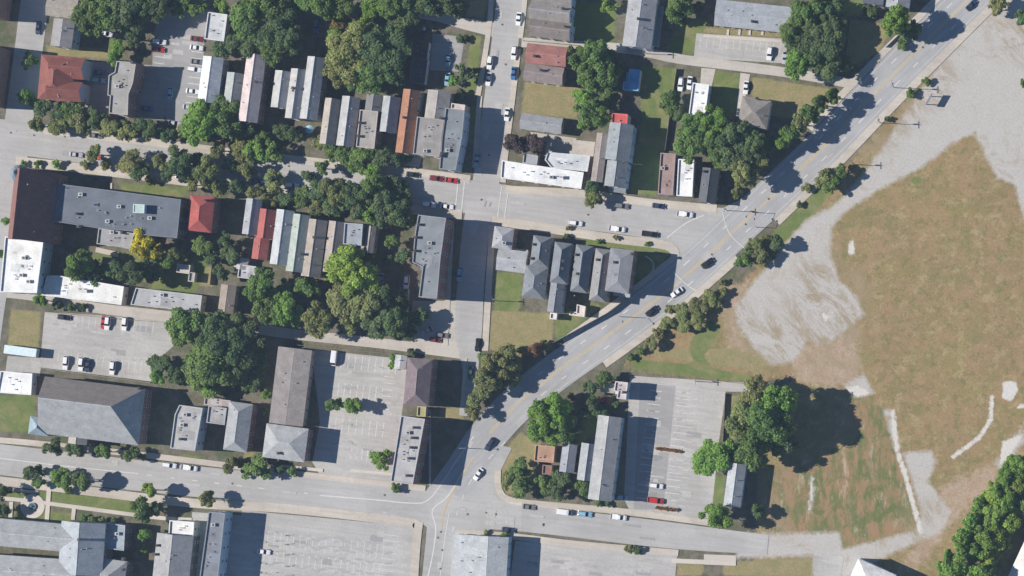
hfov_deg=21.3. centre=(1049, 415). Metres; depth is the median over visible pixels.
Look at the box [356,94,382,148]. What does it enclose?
row house
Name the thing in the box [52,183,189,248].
school building
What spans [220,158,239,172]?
leafy tree
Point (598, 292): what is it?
row house
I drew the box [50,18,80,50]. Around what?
house
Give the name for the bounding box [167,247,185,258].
leafy tree
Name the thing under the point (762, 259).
leafy tree
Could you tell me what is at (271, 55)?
leafy tree
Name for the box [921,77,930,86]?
leafy shrub
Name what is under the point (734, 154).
leafy tree
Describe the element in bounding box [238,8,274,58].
leafy tree
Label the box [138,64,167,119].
parking lot
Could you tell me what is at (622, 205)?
parked car
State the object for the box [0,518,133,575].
church building
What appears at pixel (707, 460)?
leafy tree
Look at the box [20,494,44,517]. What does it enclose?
plaza
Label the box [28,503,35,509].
fountain
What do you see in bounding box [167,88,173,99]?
parked car
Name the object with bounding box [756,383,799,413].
leafy tree
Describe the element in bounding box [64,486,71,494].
leafy shrub
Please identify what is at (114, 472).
road
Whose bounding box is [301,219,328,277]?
row house
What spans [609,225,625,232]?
pickup truck
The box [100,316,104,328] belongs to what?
parked car
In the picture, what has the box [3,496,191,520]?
sidewalk
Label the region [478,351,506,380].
leafy tree
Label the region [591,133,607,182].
house
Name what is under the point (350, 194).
leafy tree
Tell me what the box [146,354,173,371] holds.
leafy tree
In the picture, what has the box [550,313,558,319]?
shed
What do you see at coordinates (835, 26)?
leafy tree
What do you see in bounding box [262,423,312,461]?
warehouse office
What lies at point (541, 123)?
garage
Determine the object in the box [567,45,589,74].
leafy tree
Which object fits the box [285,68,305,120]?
row house
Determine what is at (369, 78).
leafy tree
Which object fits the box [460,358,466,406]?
sidewalk
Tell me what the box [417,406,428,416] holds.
porch
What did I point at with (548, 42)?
fence
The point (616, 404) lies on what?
leafy shrub
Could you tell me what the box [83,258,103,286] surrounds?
leafy tree
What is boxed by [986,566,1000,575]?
leafy tree
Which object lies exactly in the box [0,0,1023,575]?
ground
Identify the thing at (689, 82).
parked car
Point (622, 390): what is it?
house
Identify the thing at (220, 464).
sidewalk
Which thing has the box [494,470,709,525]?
sidewalk
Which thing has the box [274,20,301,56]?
leafy tree
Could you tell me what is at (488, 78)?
parked car
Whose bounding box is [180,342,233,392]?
leafy tree
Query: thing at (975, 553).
leafy tree
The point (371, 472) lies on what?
sidewalk
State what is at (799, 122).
leafy tree
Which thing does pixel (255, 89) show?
row house
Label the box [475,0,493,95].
sidewalk
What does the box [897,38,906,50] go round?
leafy shrub
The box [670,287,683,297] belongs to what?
parked car
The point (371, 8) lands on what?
leafy tree
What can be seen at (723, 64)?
alley
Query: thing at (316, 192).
leafy tree
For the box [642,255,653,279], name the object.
sidewalk
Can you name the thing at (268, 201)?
leafy tree
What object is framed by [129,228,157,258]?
leafy tree
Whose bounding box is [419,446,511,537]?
road
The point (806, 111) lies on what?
leafy tree
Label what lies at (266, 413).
leafy shrub
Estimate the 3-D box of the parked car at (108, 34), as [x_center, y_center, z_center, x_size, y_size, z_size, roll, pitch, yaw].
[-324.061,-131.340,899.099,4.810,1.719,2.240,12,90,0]
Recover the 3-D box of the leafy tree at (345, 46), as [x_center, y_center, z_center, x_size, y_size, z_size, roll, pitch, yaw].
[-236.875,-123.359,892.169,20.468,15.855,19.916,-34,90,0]
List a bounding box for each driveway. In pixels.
[6,356,41,375]
[700,68,714,85]
[736,73,749,115]
[813,556,842,575]
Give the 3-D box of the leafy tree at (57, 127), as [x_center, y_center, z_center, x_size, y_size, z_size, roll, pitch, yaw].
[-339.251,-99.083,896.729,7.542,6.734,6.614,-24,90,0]
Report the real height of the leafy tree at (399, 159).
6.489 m
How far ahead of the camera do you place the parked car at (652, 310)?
898.80 m
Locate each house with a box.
[37,54,92,103]
[45,0,80,18]
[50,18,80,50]
[153,532,199,575]
[170,405,207,450]
[187,195,220,233]
[198,56,228,102]
[206,406,227,424]
[223,401,257,452]
[224,72,243,102]
[238,54,270,124]
[242,198,266,235]
[251,208,276,259]
[270,209,299,265]
[271,70,290,109]
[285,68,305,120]
[286,214,311,272]
[300,56,327,121]
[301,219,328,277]
[319,98,341,144]
[322,221,347,271]
[336,96,364,147]
[343,223,366,245]
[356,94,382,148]
[364,225,378,252]
[379,96,401,134]
[395,89,423,155]
[403,357,437,406]
[413,117,443,158]
[425,89,453,119]
[521,265,550,299]
[523,63,566,86]
[525,43,569,67]
[528,1,574,24]
[528,18,574,42]
[530,235,554,267]
[532,0,575,7]
[547,242,575,312]
[559,443,578,472]
[570,244,595,295]
[577,443,593,480]
[588,415,624,501]
[589,248,610,302]
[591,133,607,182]
[604,113,636,193]
[605,248,637,293]
[614,381,630,399]
[622,0,663,51]
[658,153,677,195]
[676,159,695,197]
[698,167,720,203]
[723,462,746,507]
[738,96,772,129]
[851,558,896,575]
[863,0,883,6]
[886,0,910,9]
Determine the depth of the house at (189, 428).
892.00 m
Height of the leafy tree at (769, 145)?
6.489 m
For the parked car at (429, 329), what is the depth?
899.13 m
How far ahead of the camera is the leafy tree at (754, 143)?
889.44 m
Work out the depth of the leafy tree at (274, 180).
894.69 m
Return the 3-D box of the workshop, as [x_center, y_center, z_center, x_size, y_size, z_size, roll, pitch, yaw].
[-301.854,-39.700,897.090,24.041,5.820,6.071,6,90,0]
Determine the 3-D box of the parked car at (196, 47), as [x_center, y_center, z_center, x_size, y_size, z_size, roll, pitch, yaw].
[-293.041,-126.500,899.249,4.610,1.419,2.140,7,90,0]
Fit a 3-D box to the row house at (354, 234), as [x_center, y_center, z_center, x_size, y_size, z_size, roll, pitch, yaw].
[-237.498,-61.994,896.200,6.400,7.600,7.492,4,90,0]
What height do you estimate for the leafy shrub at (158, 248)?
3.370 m
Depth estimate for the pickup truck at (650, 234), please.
899.07 m
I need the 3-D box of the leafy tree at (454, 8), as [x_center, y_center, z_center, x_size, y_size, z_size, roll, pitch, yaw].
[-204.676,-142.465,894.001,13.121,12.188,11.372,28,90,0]
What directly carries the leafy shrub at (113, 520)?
on the ground at (872, 314)
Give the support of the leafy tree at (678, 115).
on the ground at (872, 314)
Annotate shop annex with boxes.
[545,152,591,171]
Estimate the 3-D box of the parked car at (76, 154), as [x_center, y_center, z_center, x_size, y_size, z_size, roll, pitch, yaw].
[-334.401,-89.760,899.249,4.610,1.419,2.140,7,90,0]
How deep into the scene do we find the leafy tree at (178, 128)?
894.12 m
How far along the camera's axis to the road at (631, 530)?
899.91 m
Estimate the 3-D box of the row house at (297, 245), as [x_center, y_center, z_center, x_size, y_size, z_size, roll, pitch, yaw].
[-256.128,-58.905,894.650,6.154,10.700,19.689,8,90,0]
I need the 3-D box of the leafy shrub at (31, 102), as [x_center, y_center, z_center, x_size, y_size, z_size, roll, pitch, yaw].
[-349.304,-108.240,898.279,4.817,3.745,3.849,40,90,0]
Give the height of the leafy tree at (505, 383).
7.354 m
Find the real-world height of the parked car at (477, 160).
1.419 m
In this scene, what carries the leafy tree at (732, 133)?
on the ground at (872, 314)
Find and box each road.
[0,0,46,338]
[0,119,676,240]
[0,436,473,519]
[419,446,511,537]
[422,442,504,575]
[455,0,521,415]
[460,502,768,553]
[663,199,743,290]
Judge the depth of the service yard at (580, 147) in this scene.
899.95 m
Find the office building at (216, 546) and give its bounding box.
[200,511,232,575]
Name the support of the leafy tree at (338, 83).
on the ground at (872, 314)
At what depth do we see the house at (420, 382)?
889.32 m
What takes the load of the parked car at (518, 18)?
on the road at (470, 285)
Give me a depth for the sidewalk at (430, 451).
899.74 m
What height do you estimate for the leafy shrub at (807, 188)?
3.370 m
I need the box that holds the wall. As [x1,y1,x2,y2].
[41,368,150,382]
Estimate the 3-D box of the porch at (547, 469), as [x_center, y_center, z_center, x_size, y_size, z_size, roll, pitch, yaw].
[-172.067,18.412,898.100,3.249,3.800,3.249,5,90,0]
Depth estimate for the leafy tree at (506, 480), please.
893.99 m
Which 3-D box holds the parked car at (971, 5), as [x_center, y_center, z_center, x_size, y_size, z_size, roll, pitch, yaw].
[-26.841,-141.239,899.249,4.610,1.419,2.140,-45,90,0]
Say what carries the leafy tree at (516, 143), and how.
on the ground at (872, 314)
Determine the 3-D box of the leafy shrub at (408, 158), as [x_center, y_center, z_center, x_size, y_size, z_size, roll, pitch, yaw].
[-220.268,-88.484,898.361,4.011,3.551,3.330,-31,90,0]
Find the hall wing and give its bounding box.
[42,275,128,304]
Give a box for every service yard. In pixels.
[369,151,421,167]
[544,140,594,189]
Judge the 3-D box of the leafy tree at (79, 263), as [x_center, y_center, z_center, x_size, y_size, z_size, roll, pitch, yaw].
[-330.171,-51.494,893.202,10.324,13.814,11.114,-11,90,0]
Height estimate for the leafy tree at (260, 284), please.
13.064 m
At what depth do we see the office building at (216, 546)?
891.50 m
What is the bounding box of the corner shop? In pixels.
[492,226,529,272]
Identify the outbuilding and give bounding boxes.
[204,12,230,42]
[237,265,257,278]
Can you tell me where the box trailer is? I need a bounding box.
[4,345,39,357]
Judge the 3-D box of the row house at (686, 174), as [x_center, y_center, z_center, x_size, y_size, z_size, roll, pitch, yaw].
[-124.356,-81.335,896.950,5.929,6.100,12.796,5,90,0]
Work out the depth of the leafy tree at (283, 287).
894.17 m
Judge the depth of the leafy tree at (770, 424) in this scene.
881.35 m
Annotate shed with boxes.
[102,257,113,262]
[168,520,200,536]
[176,264,192,273]
[188,272,197,281]
[394,355,406,369]
[451,103,469,112]
[522,154,539,165]
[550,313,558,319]
[600,383,614,392]
[613,292,630,297]
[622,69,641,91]
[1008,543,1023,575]
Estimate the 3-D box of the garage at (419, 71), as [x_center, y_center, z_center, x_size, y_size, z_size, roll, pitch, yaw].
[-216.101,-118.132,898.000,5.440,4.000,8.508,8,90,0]
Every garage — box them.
[218,284,239,312]
[234,258,249,269]
[409,58,429,84]
[410,40,430,59]
[520,113,564,133]
[534,445,556,462]
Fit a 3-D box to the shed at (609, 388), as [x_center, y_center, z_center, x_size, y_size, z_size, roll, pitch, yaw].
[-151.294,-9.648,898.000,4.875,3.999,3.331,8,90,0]
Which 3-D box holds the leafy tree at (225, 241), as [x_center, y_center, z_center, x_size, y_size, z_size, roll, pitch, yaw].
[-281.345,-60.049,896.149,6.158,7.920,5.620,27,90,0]
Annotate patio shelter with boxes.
[569,304,586,316]
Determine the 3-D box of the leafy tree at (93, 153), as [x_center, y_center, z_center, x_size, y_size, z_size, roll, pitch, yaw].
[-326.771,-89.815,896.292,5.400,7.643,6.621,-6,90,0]
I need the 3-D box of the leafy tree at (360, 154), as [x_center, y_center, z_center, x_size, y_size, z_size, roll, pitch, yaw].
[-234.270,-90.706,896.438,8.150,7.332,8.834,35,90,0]
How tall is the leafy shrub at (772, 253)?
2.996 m
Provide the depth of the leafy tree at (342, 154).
894.29 m
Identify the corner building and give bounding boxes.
[412,215,453,299]
[439,108,469,172]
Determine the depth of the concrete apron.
899.94 m
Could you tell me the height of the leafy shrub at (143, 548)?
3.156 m
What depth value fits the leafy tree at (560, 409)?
889.51 m
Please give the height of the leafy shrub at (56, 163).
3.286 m
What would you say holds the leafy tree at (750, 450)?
on the ground at (872, 314)
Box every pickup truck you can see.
[181,464,197,471]
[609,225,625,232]
[610,513,626,520]
[642,230,657,237]
[647,497,663,503]
[677,210,692,217]
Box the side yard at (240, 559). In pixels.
[192,512,253,575]
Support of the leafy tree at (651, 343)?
on the ground at (872, 314)
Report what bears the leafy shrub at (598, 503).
on the ground at (872, 314)
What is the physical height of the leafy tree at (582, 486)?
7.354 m
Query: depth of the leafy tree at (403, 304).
894.14 m
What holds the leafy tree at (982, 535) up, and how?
on the ground at (872, 314)
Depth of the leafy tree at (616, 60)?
894.03 m
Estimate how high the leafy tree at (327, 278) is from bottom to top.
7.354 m
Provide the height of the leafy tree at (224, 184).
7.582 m
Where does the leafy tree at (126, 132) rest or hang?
on the ground at (872, 314)
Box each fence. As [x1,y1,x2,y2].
[42,311,154,321]
[209,264,212,284]
[290,344,407,355]
[522,40,575,45]
[553,297,627,342]
[630,374,742,383]
[665,68,676,150]
[722,393,725,441]
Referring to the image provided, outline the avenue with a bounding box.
[435,0,990,501]
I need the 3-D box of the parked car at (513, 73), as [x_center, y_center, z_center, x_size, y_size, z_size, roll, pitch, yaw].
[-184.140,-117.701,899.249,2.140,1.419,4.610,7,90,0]
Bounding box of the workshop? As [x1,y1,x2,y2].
[130,288,206,311]
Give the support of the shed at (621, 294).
on the ground at (872, 314)
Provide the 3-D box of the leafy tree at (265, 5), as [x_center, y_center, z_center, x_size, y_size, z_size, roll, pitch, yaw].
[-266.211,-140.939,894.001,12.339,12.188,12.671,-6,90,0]
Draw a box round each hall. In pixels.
[0,236,53,293]
[28,376,152,444]
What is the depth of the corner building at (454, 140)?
891.00 m
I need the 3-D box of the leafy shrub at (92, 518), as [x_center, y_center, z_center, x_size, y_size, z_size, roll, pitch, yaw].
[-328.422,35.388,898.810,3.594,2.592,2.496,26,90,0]
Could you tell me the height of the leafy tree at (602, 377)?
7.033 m
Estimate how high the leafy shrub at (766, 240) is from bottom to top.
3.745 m
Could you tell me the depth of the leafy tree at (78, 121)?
893.82 m
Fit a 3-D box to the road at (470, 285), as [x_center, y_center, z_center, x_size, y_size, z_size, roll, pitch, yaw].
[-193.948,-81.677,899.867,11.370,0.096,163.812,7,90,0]
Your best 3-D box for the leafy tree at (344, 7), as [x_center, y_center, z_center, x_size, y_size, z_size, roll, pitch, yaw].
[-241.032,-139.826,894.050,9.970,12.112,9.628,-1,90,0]
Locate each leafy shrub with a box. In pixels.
[1,217,8,225]
[28,97,38,106]
[33,160,42,168]
[52,159,61,169]
[52,300,63,310]
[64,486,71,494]
[65,302,76,311]
[79,159,90,169]
[80,303,88,311]
[88,516,98,521]
[98,516,106,522]
[100,157,111,170]
[110,516,116,522]
[114,162,123,172]
[137,453,145,460]
[138,543,147,552]
[144,175,155,185]
[153,243,164,253]
[235,456,244,467]
[261,389,271,399]
[262,409,269,416]
[273,461,283,473]
[286,466,297,476]
[300,170,315,182]
[381,254,392,263]
[387,361,394,369]
[389,353,395,360]
[391,482,399,492]
[402,154,412,163]
[407,348,415,357]
[448,75,457,85]
[454,88,465,101]
[455,34,466,42]
[472,67,480,73]
[477,353,485,361]
[515,345,525,355]
[540,340,548,350]
[562,233,570,239]
[567,392,577,400]
[577,118,590,130]
[595,500,601,506]
[605,501,610,507]
[611,401,620,409]
[624,545,633,553]
[626,353,633,361]
[633,545,642,554]
[635,345,644,355]
[652,327,663,338]
[664,304,675,314]
[676,17,687,26]
[692,1,704,13]
[718,278,725,285]
[718,287,728,297]
[731,187,742,198]
[733,259,743,266]
[759,234,770,245]
[768,250,776,258]
[796,200,802,207]
[800,182,812,192]
[824,168,833,174]
[848,164,854,170]
[884,116,890,121]
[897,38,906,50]
[906,87,915,97]
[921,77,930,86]
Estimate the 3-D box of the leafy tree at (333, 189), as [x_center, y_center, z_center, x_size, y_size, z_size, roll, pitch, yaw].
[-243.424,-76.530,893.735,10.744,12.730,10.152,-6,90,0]
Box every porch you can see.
[204,397,233,407]
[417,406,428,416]
[542,465,553,474]
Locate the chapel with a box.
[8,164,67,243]
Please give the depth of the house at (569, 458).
893.92 m
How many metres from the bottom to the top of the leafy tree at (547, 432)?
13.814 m
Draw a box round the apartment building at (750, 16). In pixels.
[714,0,791,32]
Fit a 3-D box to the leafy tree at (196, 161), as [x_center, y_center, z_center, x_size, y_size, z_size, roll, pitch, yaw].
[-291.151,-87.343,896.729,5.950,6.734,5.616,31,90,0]
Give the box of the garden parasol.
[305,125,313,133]
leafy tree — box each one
[0,483,12,501]
[0,504,11,517]
[16,88,34,104]
[20,50,39,70]
[22,464,46,480]
[27,117,45,131]
[31,476,46,488]
[32,294,48,306]
[33,99,54,117]
[41,437,62,455]
[47,118,68,135]
[49,104,63,122]
[50,467,70,490]
[61,100,86,120]
[64,248,95,282]
[64,443,83,456]
[68,0,103,36]
[68,112,91,135]
[71,470,90,491]
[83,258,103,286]
[86,106,106,129]
[86,144,100,162]
[87,0,124,32]
[94,443,110,458]
[96,118,119,136]
[105,259,123,278]
[107,52,121,66]
[109,0,145,37]
[110,37,124,56]
[115,120,139,141]
[115,258,152,285]
[119,148,142,175]
[122,446,140,461]
[124,30,145,48]
[129,162,151,181]
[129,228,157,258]
[129,495,154,523]
[131,0,154,21]
[131,117,147,132]
[137,529,152,541]
[141,483,156,497]
[142,118,163,141]
[144,258,160,284]
[146,0,176,23]
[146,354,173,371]
[148,501,162,516]
[149,369,166,384]
[151,153,167,169]
[160,128,176,142]
[160,166,172,181]
[161,255,174,268]
[163,307,208,342]
[166,364,184,384]
[167,144,196,180]
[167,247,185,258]
[170,0,192,18]
[171,336,187,347]
[176,123,182,136]
[179,98,221,147]
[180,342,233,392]
[181,348,200,361]
[185,175,197,192]
[188,1,208,16]
[190,152,202,166]
[191,235,212,257]
[192,154,220,190]
[194,309,246,358]
[198,490,215,507]
[201,382,222,398]
[204,248,218,264]
[209,94,241,140]
[210,40,235,58]
[210,139,226,159]
[212,178,230,197]
[212,263,229,281]
[213,0,228,13]
[217,231,235,247]
[219,246,239,265]
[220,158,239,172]
[220,341,257,387]
[222,456,235,473]
[225,34,240,55]
[228,0,265,41]
[229,179,247,192]
[230,312,266,349]
[231,138,248,162]
[235,157,256,180]
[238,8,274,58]
[238,121,257,141]
[240,368,265,392]
[242,140,265,162]
[242,267,277,301]
[242,452,271,479]
[245,184,265,198]
[251,130,272,145]
[251,297,276,326]
[251,347,267,369]
[252,0,288,18]
[259,32,284,67]
[260,192,276,207]
[263,140,284,162]
[263,168,284,193]
[264,3,298,42]
[272,124,290,140]
[272,290,303,326]
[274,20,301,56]
[275,192,294,206]
[276,278,293,298]
[282,0,297,12]
[286,126,303,143]
[291,0,311,14]
[292,184,309,208]
[293,277,320,296]
[300,299,333,339]
[307,179,326,203]
[307,199,321,218]
[309,0,337,20]
[311,134,323,150]
[314,160,329,175]
[319,177,345,206]
[321,63,356,89]
[321,198,346,216]
[323,144,336,162]
[323,244,364,282]
[323,272,343,283]
[324,21,370,85]
[325,282,359,325]
[325,397,344,410]
[326,27,342,39]
[329,15,352,32]
[331,0,356,19]
[333,145,356,166]
[340,180,364,206]
[341,321,359,336]
[342,262,381,301]
[343,397,361,413]
[346,203,363,219]
[347,63,384,95]
[347,156,371,175]
[348,17,373,28]
[349,288,381,329]
[351,21,411,72]
[352,146,375,161]
[357,174,387,204]
[358,204,376,225]
[360,0,381,18]
[361,305,394,339]
[364,163,380,179]
[367,283,403,310]
[369,449,391,470]
[370,144,392,167]
[370,189,399,221]
[375,219,392,229]
[379,0,404,18]
[380,62,405,86]
[382,25,412,48]
[383,306,409,337]
[384,234,400,249]
[385,175,409,196]
[386,16,412,35]
[387,198,415,227]
[389,153,405,166]
[393,289,410,310]
[394,0,419,27]
[394,248,412,264]
[399,188,412,206]
[404,324,417,339]
[408,307,430,326]
[415,0,444,17]
[434,0,462,18]
[454,63,474,84]
[460,0,469,12]
[464,406,481,421]
[466,388,485,408]
[473,370,502,396]
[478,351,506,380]
[491,342,522,380]
[495,380,510,389]
[501,470,515,490]
[503,133,529,154]
[507,456,531,479]
[508,369,522,387]
[512,475,533,498]
[526,132,545,156]
[526,420,559,445]
[527,398,551,425]
[528,342,541,357]
[534,475,557,494]
[544,391,573,422]
[547,484,566,501]
[550,469,572,486]
[556,414,577,444]
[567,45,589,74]
[571,88,594,105]
[573,99,611,127]
[573,406,589,424]
[574,480,588,497]
[576,63,598,92]
[581,380,596,394]
[583,39,611,72]
[584,191,602,208]
[584,395,599,415]
[585,177,600,193]
[593,62,622,94]
[594,370,612,387]
[595,92,616,108]
[596,404,609,416]
[600,0,614,12]
[607,47,622,68]
[644,336,657,351]
[658,90,680,116]
[658,316,676,329]
[665,0,693,23]
[672,105,683,121]
[673,127,705,165]
[674,301,689,322]
[676,111,708,137]
[677,315,690,333]
[688,297,708,312]
[690,312,706,330]
[691,128,729,162]
[691,438,734,476]
[698,503,732,528]
[701,104,726,140]
[701,289,721,307]
[709,156,728,169]
[714,120,754,155]
[717,438,741,458]
[720,143,752,170]
[724,401,751,437]
[730,159,758,188]
[734,426,773,472]
[737,248,754,267]
[738,373,774,406]
[742,398,797,444]
[743,129,765,159]
[745,238,763,252]
[751,149,768,171]
[751,504,764,519]
[753,247,769,266]
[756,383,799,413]
[763,137,777,151]
[769,234,782,250]
[770,434,799,457]
[774,134,790,148]
[778,125,800,138]
[779,17,804,48]
[784,21,833,55]
[784,47,813,81]
[786,0,823,26]
[791,112,808,133]
[799,103,819,124]
[806,38,841,81]
[811,94,827,113]
[814,170,830,188]
[818,0,845,21]
[818,17,847,50]
[821,174,841,194]
[825,87,840,104]
[835,162,846,179]
[837,55,853,71]
[862,4,878,18]
[881,3,910,36]
[898,19,921,40]
[934,559,961,575]
[943,549,955,561]
[951,528,974,551]
[953,547,968,562]
[953,562,974,575]
[961,512,980,532]
[963,539,988,564]
[966,564,987,575]
[971,494,988,517]
[973,520,998,549]
[979,548,1000,567]
[981,481,997,503]
[981,502,1004,527]
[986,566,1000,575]
[988,0,1002,15]
[990,532,1011,551]
[991,467,1014,494]
[991,488,1021,513]
[991,525,1006,535]
[994,484,1003,495]
[995,0,1009,7]
[1002,454,1023,478]
[1002,510,1020,533]
[1011,474,1023,495]
[1014,9,1023,25]
[1014,493,1023,516]
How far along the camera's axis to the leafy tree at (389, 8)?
888.77 m
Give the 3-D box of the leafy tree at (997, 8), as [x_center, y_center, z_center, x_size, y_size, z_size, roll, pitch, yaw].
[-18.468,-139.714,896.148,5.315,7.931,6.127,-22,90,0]
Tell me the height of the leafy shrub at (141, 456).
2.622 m
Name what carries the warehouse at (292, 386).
on the ground at (872, 314)
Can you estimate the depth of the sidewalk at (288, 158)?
899.82 m
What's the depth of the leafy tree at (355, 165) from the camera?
894.63 m
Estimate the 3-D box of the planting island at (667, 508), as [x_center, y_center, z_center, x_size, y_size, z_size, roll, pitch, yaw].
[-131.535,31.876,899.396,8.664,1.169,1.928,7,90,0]
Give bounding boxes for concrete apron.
[704,554,735,565]
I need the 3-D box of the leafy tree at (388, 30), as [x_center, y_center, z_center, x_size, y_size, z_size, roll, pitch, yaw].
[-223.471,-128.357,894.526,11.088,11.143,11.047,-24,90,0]
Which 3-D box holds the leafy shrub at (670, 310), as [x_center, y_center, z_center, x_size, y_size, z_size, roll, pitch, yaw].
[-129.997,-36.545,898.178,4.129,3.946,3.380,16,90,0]
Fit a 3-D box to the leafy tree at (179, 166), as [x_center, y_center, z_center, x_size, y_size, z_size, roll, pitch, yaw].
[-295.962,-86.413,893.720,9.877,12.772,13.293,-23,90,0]
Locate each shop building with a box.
[452,534,511,575]
[501,160,585,189]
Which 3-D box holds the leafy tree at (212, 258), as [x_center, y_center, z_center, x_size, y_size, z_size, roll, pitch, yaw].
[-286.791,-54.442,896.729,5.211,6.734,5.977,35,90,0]
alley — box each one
[6,293,459,358]
[415,13,493,35]
[521,38,851,86]
[530,132,575,145]
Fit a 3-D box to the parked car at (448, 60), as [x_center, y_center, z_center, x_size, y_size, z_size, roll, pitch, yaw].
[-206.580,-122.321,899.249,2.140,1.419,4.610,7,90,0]
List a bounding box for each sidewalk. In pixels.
[0,437,425,490]
[0,476,419,527]
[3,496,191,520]
[8,502,12,518]
[13,489,37,493]
[15,156,461,218]
[44,126,470,182]
[44,488,50,521]
[71,508,75,519]
[95,247,119,256]
[282,464,322,471]
[350,469,391,475]
[410,521,422,575]
[429,410,430,484]
[443,227,453,345]
[455,529,678,555]
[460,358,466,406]
[472,96,482,167]
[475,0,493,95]
[482,225,495,350]
[491,216,679,258]
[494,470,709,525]
[500,49,520,182]
[505,186,716,211]
[518,0,526,38]
[562,256,678,342]
[603,256,736,366]
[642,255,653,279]
[672,558,735,564]
[704,34,784,42]
[774,4,992,224]
[779,159,842,220]
[807,0,939,130]
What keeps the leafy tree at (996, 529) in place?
on the ground at (872, 314)
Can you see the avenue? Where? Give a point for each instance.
(831, 136)
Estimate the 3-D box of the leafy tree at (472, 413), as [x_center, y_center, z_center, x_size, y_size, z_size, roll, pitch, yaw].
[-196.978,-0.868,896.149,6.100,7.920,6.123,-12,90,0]
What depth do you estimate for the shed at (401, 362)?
896.26 m
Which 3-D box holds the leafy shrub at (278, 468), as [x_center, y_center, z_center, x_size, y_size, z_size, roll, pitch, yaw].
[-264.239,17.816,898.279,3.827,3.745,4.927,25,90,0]
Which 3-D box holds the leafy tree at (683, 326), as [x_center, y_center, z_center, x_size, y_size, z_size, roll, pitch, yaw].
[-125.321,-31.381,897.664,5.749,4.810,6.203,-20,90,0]
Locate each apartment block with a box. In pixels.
[0,0,11,20]
[0,47,10,108]
[107,61,145,117]
[390,416,431,484]
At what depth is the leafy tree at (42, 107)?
894.15 m
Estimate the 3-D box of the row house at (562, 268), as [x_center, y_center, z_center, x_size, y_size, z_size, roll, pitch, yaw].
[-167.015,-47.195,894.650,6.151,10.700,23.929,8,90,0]
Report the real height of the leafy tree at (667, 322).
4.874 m
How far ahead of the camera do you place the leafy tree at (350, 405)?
894.12 m
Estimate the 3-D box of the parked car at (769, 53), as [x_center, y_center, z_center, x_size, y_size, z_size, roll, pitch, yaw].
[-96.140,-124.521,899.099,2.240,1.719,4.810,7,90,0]
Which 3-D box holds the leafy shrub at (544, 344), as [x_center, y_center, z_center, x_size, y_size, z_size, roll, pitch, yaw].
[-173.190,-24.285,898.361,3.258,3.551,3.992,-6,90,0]
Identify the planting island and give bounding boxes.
[654,505,678,512]
[655,446,681,453]
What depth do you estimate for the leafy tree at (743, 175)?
888.70 m
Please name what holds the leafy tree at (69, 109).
on the ground at (872, 314)
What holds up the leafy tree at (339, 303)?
on the ground at (872, 314)
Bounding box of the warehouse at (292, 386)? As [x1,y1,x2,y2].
[269,346,315,426]
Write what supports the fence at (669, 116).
on the ground at (872, 314)
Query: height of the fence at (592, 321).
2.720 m
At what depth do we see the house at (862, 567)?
891.32 m
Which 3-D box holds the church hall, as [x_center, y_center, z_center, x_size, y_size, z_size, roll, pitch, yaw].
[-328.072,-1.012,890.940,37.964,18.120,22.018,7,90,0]
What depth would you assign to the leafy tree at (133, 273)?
889.88 m
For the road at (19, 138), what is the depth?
899.91 m
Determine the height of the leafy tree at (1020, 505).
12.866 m
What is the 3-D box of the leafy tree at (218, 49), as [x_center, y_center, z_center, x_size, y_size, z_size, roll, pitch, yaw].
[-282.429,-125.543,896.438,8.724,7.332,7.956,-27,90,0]
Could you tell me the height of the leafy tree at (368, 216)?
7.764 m
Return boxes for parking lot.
[41,312,173,380]
[82,62,112,114]
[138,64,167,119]
[152,9,213,120]
[241,511,413,575]
[312,350,405,480]
[410,301,456,347]
[430,33,463,71]
[511,541,676,575]
[624,376,749,518]
[634,384,690,509]
[694,33,786,62]
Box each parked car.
[35,21,41,34]
[57,314,70,320]
[63,356,69,369]
[69,151,82,157]
[77,357,84,370]
[84,358,90,371]
[88,132,101,138]
[91,77,105,83]
[93,70,107,75]
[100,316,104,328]
[102,30,113,37]
[103,316,110,329]
[108,361,116,374]
[121,317,128,330]
[141,106,154,111]
[151,47,164,52]
[152,39,166,44]
[162,462,176,468]
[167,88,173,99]
[168,120,181,126]
[182,104,189,109]
[186,88,198,94]
[187,66,201,72]
[190,36,203,41]
[190,45,203,50]
[190,59,202,64]
[251,178,264,184]
[257,548,270,554]
[284,182,298,188]
[314,19,320,32]
[378,273,384,285]
[403,275,409,288]
[406,171,419,177]
[420,326,433,335]
[421,24,427,36]
[422,201,435,207]
[429,175,443,181]
[429,337,441,342]
[436,332,448,337]
[440,203,453,209]
[444,72,450,85]
[444,177,457,183]
[445,53,451,66]
[456,267,462,281]
[467,366,473,379]
[473,467,483,480]
[474,153,480,166]
[475,338,480,351]
[484,437,495,450]
[485,72,491,85]
[486,55,493,69]
[502,527,514,532]
[503,107,510,120]
[510,66,516,79]
[511,46,517,59]
[515,12,521,25]
[522,504,535,509]
[568,220,582,226]
[578,511,592,517]
[598,398,609,403]
[614,203,628,208]
[616,494,628,499]
[645,305,658,316]
[649,482,663,488]
[652,203,665,208]
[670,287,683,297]
[677,77,683,90]
[686,76,692,89]
[701,257,713,268]
[742,81,748,93]
[766,46,772,60]
[782,50,787,63]
[965,0,977,10]
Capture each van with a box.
[330,350,337,365]
[556,508,572,515]
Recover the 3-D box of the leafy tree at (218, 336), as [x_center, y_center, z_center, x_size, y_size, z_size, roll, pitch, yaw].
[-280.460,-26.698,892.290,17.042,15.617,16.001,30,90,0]

